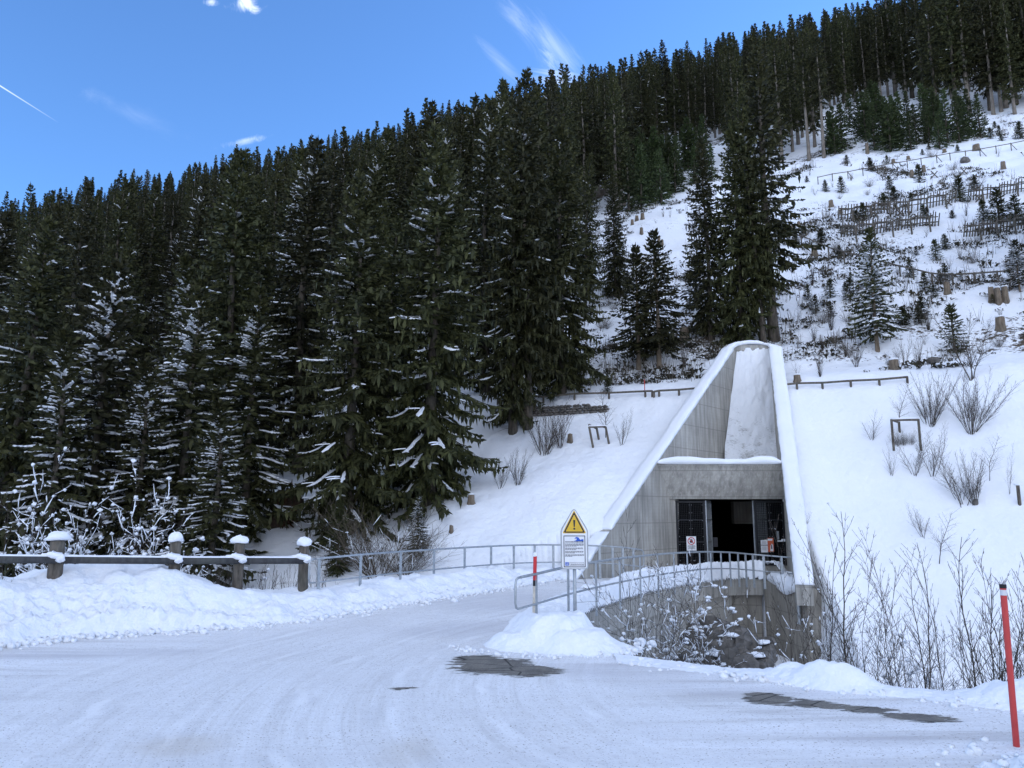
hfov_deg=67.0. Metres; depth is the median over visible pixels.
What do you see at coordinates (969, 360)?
bare shrub
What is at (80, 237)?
spruce tree
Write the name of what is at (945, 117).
spruce tree
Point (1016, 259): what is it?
spruce tree
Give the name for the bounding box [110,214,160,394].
spruce tree
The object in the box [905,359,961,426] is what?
bare shrub
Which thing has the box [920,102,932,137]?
spruce tree
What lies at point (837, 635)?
bare shrub
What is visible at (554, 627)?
snow bank
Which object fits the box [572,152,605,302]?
spruce tree
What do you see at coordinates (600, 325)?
bare shrub
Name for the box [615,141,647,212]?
spruce tree
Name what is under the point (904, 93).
spruce tree
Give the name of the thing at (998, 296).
tree stump
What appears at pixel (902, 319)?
spruce sapling
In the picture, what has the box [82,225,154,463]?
spruce tree
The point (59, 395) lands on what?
spruce tree
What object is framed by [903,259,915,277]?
spruce sapling
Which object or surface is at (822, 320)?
bare shrub
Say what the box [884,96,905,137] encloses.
spruce tree
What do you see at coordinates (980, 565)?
bare sapling
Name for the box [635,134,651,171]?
spruce tree
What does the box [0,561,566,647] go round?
snow bank
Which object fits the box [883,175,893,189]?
spruce sapling
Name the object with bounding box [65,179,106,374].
spruce tree
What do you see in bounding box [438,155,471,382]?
spruce tree
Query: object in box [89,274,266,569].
spruce tree
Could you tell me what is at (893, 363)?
tree stump
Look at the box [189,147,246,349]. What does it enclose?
spruce tree
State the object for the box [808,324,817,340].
bare shrub
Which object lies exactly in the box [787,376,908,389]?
rail fence
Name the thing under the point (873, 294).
spruce tree
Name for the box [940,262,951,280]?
spruce sapling
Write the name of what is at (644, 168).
spruce tree
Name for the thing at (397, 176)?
spruce tree
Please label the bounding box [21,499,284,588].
bare shrub
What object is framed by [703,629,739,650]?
boulder
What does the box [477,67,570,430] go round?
spruce tree
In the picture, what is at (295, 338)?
spruce tree
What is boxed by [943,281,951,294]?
tree stump
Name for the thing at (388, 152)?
spruce tree
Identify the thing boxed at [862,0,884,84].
spruce tree
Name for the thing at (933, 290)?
spruce sapling
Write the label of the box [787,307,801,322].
bare shrub
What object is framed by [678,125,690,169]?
spruce tree
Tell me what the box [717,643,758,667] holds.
boulder
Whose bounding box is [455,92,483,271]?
spruce tree
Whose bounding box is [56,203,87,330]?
spruce tree
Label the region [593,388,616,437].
bare sapling
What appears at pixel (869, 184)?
bare shrub
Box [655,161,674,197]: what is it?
spruce tree
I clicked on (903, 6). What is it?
spruce tree
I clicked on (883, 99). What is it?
spruce tree
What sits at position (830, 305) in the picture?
spruce sapling
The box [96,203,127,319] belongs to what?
spruce tree
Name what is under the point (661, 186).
spruce tree
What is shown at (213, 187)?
spruce tree
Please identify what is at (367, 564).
bare shrub
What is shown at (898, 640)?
bare sapling
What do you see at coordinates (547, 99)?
spruce tree
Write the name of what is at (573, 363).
spruce tree
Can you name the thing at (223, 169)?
spruce tree
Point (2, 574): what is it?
bare sapling
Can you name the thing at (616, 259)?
spruce tree
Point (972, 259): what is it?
bare shrub
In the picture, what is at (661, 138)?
spruce tree
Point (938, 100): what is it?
spruce tree
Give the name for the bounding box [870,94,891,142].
spruce tree
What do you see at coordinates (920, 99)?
spruce tree
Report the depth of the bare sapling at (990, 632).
12.20 m
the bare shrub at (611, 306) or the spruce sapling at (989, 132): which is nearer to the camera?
the bare shrub at (611, 306)
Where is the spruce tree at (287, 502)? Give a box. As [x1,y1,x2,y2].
[263,481,304,528]
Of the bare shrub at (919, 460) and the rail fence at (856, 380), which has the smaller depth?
the bare shrub at (919, 460)
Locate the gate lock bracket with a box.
[776,531,784,541]
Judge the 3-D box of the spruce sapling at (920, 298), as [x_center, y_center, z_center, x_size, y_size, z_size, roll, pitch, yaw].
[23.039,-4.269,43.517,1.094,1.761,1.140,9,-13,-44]
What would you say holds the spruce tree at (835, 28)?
on the terrain
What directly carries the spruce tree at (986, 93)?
on the terrain
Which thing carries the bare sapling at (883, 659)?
on the terrain
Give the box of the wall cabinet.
[713,537,717,546]
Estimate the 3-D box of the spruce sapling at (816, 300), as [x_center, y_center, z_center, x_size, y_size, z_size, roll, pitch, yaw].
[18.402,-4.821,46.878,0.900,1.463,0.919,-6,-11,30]
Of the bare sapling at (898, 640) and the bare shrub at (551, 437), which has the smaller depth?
the bare sapling at (898, 640)
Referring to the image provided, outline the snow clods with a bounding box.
[0,577,1023,767]
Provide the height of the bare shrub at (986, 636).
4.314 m
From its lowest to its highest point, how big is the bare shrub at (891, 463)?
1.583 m
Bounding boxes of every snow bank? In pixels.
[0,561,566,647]
[483,560,784,656]
[613,653,1023,711]
[767,571,794,594]
[974,754,1023,767]
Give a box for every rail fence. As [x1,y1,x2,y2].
[497,387,694,404]
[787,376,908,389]
[794,234,1016,285]
[817,140,1023,183]
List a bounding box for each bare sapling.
[0,485,16,581]
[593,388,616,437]
[766,515,811,662]
[789,529,862,664]
[791,518,903,686]
[804,558,852,662]
[819,502,875,664]
[846,552,892,682]
[852,523,903,685]
[853,546,924,687]
[867,568,913,687]
[870,560,919,685]
[889,381,915,417]
[892,560,947,689]
[895,548,962,690]
[901,534,939,688]
[928,510,956,563]
[938,599,1023,688]
[941,563,987,688]
[945,528,1004,687]
[969,550,1023,681]
[972,433,1000,480]
[973,567,1021,681]
[990,571,1023,677]
[1000,561,1023,678]
[1007,441,1014,494]
[1015,552,1023,674]
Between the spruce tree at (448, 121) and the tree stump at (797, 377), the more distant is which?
the spruce tree at (448, 121)
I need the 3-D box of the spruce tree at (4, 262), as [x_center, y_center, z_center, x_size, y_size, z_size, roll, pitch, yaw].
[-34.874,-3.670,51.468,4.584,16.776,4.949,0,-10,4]
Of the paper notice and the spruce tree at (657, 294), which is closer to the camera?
the paper notice
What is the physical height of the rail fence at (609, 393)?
0.773 m
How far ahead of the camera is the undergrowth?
51.35 m
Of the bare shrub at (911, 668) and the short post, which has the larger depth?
the short post
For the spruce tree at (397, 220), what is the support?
on the terrain
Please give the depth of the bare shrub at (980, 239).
56.58 m
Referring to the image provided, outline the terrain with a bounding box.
[18,66,1023,690]
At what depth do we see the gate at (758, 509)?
32.18 m
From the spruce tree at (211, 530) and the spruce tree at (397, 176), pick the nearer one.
the spruce tree at (211, 530)
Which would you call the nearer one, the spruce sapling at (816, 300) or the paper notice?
the paper notice
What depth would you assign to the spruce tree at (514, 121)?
69.62 m
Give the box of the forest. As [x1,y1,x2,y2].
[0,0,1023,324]
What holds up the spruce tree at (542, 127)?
on the terrain
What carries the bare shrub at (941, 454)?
on the terrain
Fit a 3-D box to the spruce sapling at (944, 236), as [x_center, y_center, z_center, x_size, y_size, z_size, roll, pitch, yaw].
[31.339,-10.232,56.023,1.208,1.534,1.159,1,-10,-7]
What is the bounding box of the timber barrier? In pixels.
[0,531,311,591]
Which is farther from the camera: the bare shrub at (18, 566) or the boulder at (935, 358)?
the boulder at (935, 358)
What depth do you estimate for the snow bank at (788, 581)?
28.17 m
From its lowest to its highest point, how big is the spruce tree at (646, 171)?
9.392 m
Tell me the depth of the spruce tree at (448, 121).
51.87 m
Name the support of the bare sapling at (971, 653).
on the terrain
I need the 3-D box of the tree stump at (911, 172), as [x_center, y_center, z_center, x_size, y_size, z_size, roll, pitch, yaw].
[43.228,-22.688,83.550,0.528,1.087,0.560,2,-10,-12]
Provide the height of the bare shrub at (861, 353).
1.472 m
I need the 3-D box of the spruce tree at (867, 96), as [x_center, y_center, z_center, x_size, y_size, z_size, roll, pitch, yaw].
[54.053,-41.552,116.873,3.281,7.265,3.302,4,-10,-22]
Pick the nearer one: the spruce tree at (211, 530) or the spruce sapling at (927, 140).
the spruce tree at (211, 530)
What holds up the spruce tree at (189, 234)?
on the terrain
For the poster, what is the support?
attached to the gate at (758, 509)
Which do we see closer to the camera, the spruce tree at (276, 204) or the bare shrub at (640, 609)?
the bare shrub at (640, 609)
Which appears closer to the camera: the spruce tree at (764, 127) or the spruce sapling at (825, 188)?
the spruce tree at (764, 127)
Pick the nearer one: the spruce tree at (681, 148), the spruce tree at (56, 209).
the spruce tree at (56, 209)
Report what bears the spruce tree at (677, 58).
on the terrain
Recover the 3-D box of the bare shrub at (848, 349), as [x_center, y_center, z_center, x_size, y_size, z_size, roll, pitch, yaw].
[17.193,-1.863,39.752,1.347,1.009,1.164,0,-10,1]
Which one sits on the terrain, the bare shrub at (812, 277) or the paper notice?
the bare shrub at (812, 277)
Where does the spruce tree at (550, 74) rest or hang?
on the terrain
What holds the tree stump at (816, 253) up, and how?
on the terrain
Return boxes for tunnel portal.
[566,340,813,623]
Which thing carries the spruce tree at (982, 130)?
on the terrain
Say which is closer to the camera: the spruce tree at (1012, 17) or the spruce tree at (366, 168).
the spruce tree at (366, 168)
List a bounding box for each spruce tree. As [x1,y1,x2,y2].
[0,200,84,518]
[0,211,20,423]
[0,213,82,570]
[0,216,19,344]
[0,219,45,423]
[0,254,167,575]
[0,270,7,398]
[0,321,106,576]
[7,181,40,326]
[19,193,68,322]
[32,181,103,477]
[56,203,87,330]
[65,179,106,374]
[66,352,183,555]
[73,203,95,299]
[76,212,97,332]
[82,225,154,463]
[87,177,139,363]
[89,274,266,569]
[94,178,143,290]
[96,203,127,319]
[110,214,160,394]
[125,250,213,493]
[137,181,169,359]
[149,226,183,366]
[150,191,185,339]
[150,396,266,586]
[157,172,216,398]
[171,148,280,466]
[172,204,203,319]
[187,285,315,548]
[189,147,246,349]
[196,162,231,293]
[198,175,218,262]
[219,175,288,390]
[237,360,276,516]
[240,157,254,280]
[244,174,267,274]
[245,144,330,375]
[254,136,344,474]
[255,148,288,313]
[263,481,304,528]
[264,169,430,551]
[267,170,285,252]
[279,157,299,274]
[289,197,330,404]
[321,499,353,577]
[322,142,343,309]
[327,172,352,316]
[329,134,354,275]
[332,160,375,338]
[335,143,394,364]
[336,119,511,531]
[337,156,358,214]
[352,201,407,415]
[356,215,419,469]
[365,126,405,297]
[385,137,401,244]
[387,126,404,232]
[394,99,471,299]
[396,156,416,254]
[397,133,421,238]
[397,168,430,331]
[402,494,431,560]
[416,113,466,360]
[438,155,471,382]
[446,104,464,197]
[448,102,477,239]
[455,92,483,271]
[455,96,505,392]
[464,109,483,183]
[464,140,556,434]
[465,82,532,289]
[472,111,490,236]
[474,78,519,307]
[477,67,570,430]
[509,83,522,238]
[515,86,562,258]
[530,116,615,401]
[530,151,566,352]
[539,77,569,230]
[543,69,572,217]
[554,63,582,244]
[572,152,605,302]
[597,176,631,300]
[605,242,672,369]
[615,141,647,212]
[619,227,700,368]
[630,145,658,207]
[631,51,656,146]
[631,142,655,205]
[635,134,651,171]
[636,143,654,197]
[639,73,659,144]
[647,126,658,168]
[647,151,671,200]
[648,147,671,204]
[649,48,670,142]
[655,134,681,191]
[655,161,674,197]
[657,39,678,140]
[657,134,672,177]
[666,136,689,192]
[670,50,685,138]
[671,255,718,309]
[672,134,690,182]
[677,138,738,340]
[678,117,697,169]
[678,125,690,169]
[683,123,696,167]
[683,146,699,185]
[688,126,699,169]
[688,127,714,180]
[689,52,701,131]
[697,113,715,163]
[699,120,777,348]
[707,143,717,181]
[721,43,830,341]
[724,88,785,342]
[789,30,818,160]
[805,24,834,157]
[818,111,838,155]
[825,105,846,155]
[828,102,858,153]
[830,7,851,103]
[842,94,855,128]
[843,225,911,352]
[847,2,866,97]
[848,92,863,136]
[850,91,872,142]
[857,102,872,136]
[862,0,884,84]
[862,102,888,150]
[864,88,879,124]
[867,80,877,113]
[869,81,883,122]
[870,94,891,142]
[874,0,898,96]
[876,96,894,144]
[876,100,905,151]
[879,100,909,148]
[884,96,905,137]
[888,0,924,98]
[894,90,912,139]
[901,90,914,133]
[901,111,918,151]
[902,0,937,93]
[908,103,927,143]
[912,0,951,95]
[913,84,932,124]
[918,101,931,130]
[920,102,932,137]
[920,105,935,143]
[921,87,944,133]
[929,111,953,148]
[932,0,970,101]
[933,99,947,130]
[934,302,971,352]
[936,88,960,143]
[941,0,983,112]
[947,89,969,142]
[948,89,978,138]
[954,96,976,137]
[959,0,1004,110]
[960,89,977,134]
[970,93,994,136]
[978,0,1017,108]
[996,0,1023,104]
[1000,238,1023,290]
[1003,0,1023,92]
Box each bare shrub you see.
[0,446,213,576]
[13,500,92,571]
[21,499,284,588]
[29,457,216,576]
[183,553,232,587]
[245,565,277,589]
[271,566,297,588]
[291,493,445,578]
[308,553,339,587]
[351,523,466,575]
[490,452,514,488]
[504,449,533,485]
[522,393,578,455]
[542,401,573,448]
[559,555,732,663]
[570,564,767,667]
[594,309,619,327]
[601,321,612,328]
[605,509,698,659]
[606,298,619,309]
[613,409,633,445]
[680,340,689,364]
[740,541,835,667]
[755,608,869,671]
[785,613,926,687]
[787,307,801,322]
[807,258,815,285]
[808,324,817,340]
[814,353,824,376]
[815,306,837,323]
[819,336,826,350]
[825,298,835,330]
[826,238,846,248]
[835,344,858,355]
[838,307,855,322]
[841,336,849,356]
[846,342,866,366]
[861,176,877,186]
[862,412,882,439]
[873,166,889,176]
[882,445,898,475]
[893,334,911,360]
[895,426,930,475]
[899,620,978,690]
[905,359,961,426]
[907,504,929,536]
[910,297,929,324]
[911,336,922,367]
[918,423,949,475]
[920,148,938,156]
[923,311,930,329]
[926,311,994,380]
[926,441,984,507]
[932,361,1020,434]
[935,273,953,283]
[941,449,985,505]
[945,159,961,169]
[951,248,982,263]
[952,603,1023,687]
[963,173,986,186]
[971,579,1023,679]
[972,235,983,242]
[979,568,1023,680]
[985,330,1008,347]
[992,258,1022,291]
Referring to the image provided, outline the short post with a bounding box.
[1013,483,1021,505]
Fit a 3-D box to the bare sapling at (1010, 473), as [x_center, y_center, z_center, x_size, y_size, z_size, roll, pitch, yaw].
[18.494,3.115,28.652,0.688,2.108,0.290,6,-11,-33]
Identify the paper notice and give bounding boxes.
[761,540,767,551]
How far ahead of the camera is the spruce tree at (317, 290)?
45.12 m
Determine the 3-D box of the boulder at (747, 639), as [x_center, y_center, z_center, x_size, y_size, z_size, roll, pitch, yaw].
[6.651,7.359,21.652,1.041,0.858,0.714,0,-10,0]
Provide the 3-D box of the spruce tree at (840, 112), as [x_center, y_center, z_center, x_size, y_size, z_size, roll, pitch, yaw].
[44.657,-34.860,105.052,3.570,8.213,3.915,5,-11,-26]
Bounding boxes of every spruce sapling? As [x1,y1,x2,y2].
[602,379,612,391]
[803,284,812,301]
[809,295,822,313]
[814,228,827,243]
[822,179,829,191]
[822,278,838,298]
[825,300,837,317]
[835,176,847,192]
[839,276,856,300]
[842,155,850,163]
[858,202,869,218]
[863,157,876,170]
[879,192,889,206]
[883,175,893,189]
[886,186,898,201]
[893,306,913,326]
[895,309,911,326]
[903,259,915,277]
[912,164,925,182]
[912,306,926,325]
[914,294,932,319]
[918,204,925,215]
[918,272,930,291]
[923,132,931,142]
[924,206,931,219]
[927,238,943,260]
[929,284,940,297]
[934,269,943,283]
[938,233,954,249]
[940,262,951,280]
[948,174,972,201]
[949,210,955,217]
[971,176,980,190]
[974,199,993,221]
[980,186,1012,223]
[985,127,996,139]
[1003,193,1023,219]
[1011,121,1023,138]
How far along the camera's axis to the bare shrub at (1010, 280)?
42.96 m
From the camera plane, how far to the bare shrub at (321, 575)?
22.97 m
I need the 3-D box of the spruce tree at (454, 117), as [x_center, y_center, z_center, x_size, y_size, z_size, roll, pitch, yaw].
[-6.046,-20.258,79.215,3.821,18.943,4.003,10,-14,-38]
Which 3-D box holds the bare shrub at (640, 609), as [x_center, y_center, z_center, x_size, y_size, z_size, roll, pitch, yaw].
[2.975,4.760,16.211,1.507,4.369,1.655,6,-11,-32]
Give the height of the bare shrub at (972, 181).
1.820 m
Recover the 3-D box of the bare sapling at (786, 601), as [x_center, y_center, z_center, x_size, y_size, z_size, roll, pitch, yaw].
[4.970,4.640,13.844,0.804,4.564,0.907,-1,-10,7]
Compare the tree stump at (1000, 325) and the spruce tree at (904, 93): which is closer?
the tree stump at (1000, 325)
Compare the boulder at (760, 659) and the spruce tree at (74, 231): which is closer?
the boulder at (760, 659)
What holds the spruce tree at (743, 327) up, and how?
on the terrain
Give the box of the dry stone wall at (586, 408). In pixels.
[533,404,609,416]
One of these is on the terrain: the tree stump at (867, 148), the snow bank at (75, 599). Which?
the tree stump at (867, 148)
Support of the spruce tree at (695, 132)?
on the terrain
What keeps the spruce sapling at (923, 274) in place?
on the terrain
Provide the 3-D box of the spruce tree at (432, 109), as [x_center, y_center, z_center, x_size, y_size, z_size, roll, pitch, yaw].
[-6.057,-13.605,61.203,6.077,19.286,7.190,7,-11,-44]
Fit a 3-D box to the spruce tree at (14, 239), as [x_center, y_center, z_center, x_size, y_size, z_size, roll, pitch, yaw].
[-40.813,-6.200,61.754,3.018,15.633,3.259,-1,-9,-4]
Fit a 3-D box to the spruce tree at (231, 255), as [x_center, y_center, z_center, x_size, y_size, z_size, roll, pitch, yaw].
[-13.809,-3.315,37.950,5.232,18.015,5.015,3,-10,-15]
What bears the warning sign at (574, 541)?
on the terrain
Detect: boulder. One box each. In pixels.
[673,646,705,662]
[679,623,703,645]
[690,628,720,648]
[693,650,718,665]
[699,615,732,631]
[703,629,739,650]
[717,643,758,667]
[726,625,756,636]
[733,631,758,650]
[750,649,774,668]
[757,636,777,662]
[926,356,940,363]
[960,156,970,162]
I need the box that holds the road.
[0,575,1023,767]
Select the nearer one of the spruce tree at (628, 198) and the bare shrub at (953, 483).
the bare shrub at (953, 483)
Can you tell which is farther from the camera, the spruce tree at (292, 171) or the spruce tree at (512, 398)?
the spruce tree at (292, 171)
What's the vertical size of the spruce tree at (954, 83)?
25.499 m
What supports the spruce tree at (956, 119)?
on the terrain
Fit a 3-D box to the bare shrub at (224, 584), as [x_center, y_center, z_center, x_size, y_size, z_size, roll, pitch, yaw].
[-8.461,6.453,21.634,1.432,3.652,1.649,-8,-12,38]
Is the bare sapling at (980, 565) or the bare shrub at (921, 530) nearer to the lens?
the bare sapling at (980, 565)
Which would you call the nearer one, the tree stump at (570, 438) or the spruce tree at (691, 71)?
the tree stump at (570, 438)
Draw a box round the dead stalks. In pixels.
[575,117,1023,386]
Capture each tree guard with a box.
[588,424,609,447]
[887,417,921,450]
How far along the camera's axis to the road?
9.97 m
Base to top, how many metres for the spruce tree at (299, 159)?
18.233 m
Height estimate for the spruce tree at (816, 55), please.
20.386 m
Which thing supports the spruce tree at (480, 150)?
on the terrain
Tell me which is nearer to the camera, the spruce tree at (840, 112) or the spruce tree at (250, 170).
the spruce tree at (250, 170)
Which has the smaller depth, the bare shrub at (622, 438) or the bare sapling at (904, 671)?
the bare sapling at (904, 671)
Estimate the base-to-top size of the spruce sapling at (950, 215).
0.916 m
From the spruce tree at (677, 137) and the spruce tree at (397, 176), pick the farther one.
the spruce tree at (677, 137)
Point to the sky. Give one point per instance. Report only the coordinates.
(98, 89)
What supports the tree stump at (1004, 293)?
on the terrain
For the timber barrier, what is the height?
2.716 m
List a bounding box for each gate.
[675,501,713,565]
[752,501,786,565]
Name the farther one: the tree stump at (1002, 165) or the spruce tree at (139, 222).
the tree stump at (1002, 165)
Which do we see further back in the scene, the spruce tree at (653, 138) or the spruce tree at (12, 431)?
the spruce tree at (653, 138)
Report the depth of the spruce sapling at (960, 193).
67.02 m
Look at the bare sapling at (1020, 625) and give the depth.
12.06 m
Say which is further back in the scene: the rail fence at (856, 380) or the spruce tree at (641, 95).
the spruce tree at (641, 95)
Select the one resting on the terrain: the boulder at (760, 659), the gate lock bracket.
the boulder at (760, 659)
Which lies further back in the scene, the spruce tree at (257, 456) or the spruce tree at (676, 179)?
the spruce tree at (676, 179)
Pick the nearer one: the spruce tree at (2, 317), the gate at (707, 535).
the gate at (707, 535)
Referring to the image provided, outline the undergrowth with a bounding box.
[570,120,1023,385]
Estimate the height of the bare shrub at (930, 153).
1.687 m
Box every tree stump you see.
[449,525,453,533]
[467,493,475,504]
[567,433,572,443]
[679,327,688,341]
[793,373,801,382]
[811,244,818,256]
[828,199,834,207]
[865,142,869,153]
[888,357,899,369]
[909,169,913,177]
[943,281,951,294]
[972,142,980,150]
[988,286,994,302]
[993,286,1002,305]
[994,315,1006,331]
[1000,160,1006,169]
[1001,285,1009,303]
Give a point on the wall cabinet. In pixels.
(715, 541)
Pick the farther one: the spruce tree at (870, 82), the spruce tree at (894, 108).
the spruce tree at (870, 82)
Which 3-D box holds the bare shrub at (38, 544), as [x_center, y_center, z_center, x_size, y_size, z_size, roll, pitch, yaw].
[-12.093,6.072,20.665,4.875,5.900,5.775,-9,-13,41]
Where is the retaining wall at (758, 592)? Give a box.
[585,578,821,663]
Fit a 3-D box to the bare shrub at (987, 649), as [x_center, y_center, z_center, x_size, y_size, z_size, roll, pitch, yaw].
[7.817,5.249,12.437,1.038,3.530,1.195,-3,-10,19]
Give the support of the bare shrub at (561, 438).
on the terrain
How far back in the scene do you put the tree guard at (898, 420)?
31.28 m
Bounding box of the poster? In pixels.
[768,538,773,551]
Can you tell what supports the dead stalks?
on the terrain
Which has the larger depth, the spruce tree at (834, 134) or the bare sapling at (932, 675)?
the spruce tree at (834, 134)
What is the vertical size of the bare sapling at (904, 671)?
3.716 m
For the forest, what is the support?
on the terrain
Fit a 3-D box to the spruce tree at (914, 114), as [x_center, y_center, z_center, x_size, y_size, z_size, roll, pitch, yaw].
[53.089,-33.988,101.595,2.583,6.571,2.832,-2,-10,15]
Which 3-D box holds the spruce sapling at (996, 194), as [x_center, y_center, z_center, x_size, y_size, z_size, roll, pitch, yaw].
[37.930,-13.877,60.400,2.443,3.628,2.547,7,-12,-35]
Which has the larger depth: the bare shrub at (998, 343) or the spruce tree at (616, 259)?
the spruce tree at (616, 259)
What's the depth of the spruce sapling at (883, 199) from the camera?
71.44 m
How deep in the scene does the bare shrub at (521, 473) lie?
32.24 m
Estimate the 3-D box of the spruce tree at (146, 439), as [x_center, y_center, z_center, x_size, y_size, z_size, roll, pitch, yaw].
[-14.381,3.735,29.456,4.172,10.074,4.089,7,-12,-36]
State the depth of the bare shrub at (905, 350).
37.45 m
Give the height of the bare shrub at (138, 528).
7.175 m
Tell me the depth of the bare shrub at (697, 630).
18.09 m
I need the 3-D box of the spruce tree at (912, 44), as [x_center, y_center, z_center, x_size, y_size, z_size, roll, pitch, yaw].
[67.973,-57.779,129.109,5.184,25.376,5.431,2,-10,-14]
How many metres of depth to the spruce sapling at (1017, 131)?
92.66 m
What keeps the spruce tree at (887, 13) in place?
on the terrain
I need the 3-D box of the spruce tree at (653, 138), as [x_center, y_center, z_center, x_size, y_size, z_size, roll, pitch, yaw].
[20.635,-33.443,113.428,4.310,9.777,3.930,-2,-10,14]
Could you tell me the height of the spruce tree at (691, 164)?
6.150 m
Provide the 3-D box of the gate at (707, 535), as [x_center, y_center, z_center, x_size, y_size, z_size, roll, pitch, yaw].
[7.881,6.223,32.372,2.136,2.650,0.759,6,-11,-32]
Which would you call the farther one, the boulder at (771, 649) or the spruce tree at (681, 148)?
the spruce tree at (681, 148)
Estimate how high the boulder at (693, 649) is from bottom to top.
0.756 m
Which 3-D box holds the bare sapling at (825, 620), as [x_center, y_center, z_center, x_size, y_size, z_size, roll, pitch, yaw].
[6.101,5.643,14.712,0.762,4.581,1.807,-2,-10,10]
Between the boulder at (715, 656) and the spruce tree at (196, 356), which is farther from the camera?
the spruce tree at (196, 356)
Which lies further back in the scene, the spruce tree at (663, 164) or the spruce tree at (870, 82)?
the spruce tree at (870, 82)
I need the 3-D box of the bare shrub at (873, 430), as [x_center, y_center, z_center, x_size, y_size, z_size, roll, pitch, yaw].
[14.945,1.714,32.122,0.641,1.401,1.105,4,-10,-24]
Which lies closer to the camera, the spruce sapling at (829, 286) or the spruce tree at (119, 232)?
the spruce sapling at (829, 286)
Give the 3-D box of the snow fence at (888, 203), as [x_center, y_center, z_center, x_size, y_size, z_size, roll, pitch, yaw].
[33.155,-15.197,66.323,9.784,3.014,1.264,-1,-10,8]
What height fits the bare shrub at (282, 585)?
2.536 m
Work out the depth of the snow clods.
15.03 m
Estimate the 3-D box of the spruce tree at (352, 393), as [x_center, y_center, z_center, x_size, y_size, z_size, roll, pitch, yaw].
[-6.611,-1.194,32.006,5.991,16.628,6.411,9,-13,-42]
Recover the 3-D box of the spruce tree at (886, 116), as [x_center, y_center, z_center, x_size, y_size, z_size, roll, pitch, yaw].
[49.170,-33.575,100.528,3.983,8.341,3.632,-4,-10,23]
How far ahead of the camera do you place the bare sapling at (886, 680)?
12.82 m
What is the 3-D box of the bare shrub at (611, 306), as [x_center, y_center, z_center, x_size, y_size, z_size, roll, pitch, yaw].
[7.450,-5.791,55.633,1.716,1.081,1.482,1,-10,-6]
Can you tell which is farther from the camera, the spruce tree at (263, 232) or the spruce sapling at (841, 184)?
the spruce sapling at (841, 184)
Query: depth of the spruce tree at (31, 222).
78.74 m
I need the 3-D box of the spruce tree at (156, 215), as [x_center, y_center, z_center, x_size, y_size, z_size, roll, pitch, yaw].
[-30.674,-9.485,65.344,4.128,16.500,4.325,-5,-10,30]
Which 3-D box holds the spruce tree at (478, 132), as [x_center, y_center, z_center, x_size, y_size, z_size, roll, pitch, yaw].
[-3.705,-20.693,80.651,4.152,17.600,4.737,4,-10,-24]
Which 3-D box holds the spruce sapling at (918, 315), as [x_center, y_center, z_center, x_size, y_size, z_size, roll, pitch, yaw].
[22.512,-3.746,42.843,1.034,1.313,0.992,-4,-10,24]
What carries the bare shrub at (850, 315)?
on the terrain
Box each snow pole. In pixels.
[532,552,536,612]
[999,584,1019,746]
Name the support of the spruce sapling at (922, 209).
on the terrain
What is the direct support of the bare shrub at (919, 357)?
on the terrain
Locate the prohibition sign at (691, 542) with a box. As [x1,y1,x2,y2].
[686,536,696,550]
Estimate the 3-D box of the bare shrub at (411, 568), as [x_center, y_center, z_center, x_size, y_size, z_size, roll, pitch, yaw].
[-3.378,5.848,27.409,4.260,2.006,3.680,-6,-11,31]
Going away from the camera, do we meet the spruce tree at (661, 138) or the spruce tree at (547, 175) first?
the spruce tree at (547, 175)
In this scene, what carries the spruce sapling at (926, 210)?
on the terrain
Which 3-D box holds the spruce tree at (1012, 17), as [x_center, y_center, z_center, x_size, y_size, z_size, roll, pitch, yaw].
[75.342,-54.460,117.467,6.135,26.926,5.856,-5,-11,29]
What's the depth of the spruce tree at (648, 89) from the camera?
136.73 m
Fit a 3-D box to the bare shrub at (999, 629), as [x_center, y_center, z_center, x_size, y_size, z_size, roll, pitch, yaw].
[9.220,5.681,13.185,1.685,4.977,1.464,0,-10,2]
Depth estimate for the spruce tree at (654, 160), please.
99.31 m
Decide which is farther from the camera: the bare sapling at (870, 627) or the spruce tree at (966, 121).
the spruce tree at (966, 121)
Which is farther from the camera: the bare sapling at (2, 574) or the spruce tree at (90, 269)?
the spruce tree at (90, 269)
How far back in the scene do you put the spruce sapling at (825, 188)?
82.32 m
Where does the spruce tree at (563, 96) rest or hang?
on the terrain
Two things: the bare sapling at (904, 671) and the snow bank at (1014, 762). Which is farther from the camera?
the bare sapling at (904, 671)
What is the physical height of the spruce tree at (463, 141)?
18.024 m
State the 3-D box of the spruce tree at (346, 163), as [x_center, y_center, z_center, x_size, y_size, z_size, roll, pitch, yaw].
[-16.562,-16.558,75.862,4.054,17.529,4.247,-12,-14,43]
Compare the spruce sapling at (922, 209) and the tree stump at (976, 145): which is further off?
the tree stump at (976, 145)
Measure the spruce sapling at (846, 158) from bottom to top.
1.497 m
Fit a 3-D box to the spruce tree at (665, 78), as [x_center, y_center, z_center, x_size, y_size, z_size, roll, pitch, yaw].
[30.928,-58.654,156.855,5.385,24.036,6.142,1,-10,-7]
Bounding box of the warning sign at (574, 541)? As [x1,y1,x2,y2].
[560,509,588,610]
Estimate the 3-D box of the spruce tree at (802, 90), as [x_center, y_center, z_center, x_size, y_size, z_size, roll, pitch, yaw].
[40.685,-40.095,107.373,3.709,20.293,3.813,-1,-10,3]
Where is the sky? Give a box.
[0,0,919,212]
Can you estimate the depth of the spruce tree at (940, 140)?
97.10 m
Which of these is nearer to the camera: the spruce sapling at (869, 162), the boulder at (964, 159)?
the boulder at (964, 159)
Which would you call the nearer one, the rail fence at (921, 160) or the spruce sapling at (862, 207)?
the spruce sapling at (862, 207)
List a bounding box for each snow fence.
[838,188,956,221]
[841,211,939,241]
[963,214,1023,236]
[967,178,1023,200]
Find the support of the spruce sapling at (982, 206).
on the terrain
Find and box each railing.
[308,544,643,589]
[514,551,792,615]
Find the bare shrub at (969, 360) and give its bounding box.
[926,311,994,380]
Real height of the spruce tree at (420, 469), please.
18.387 m

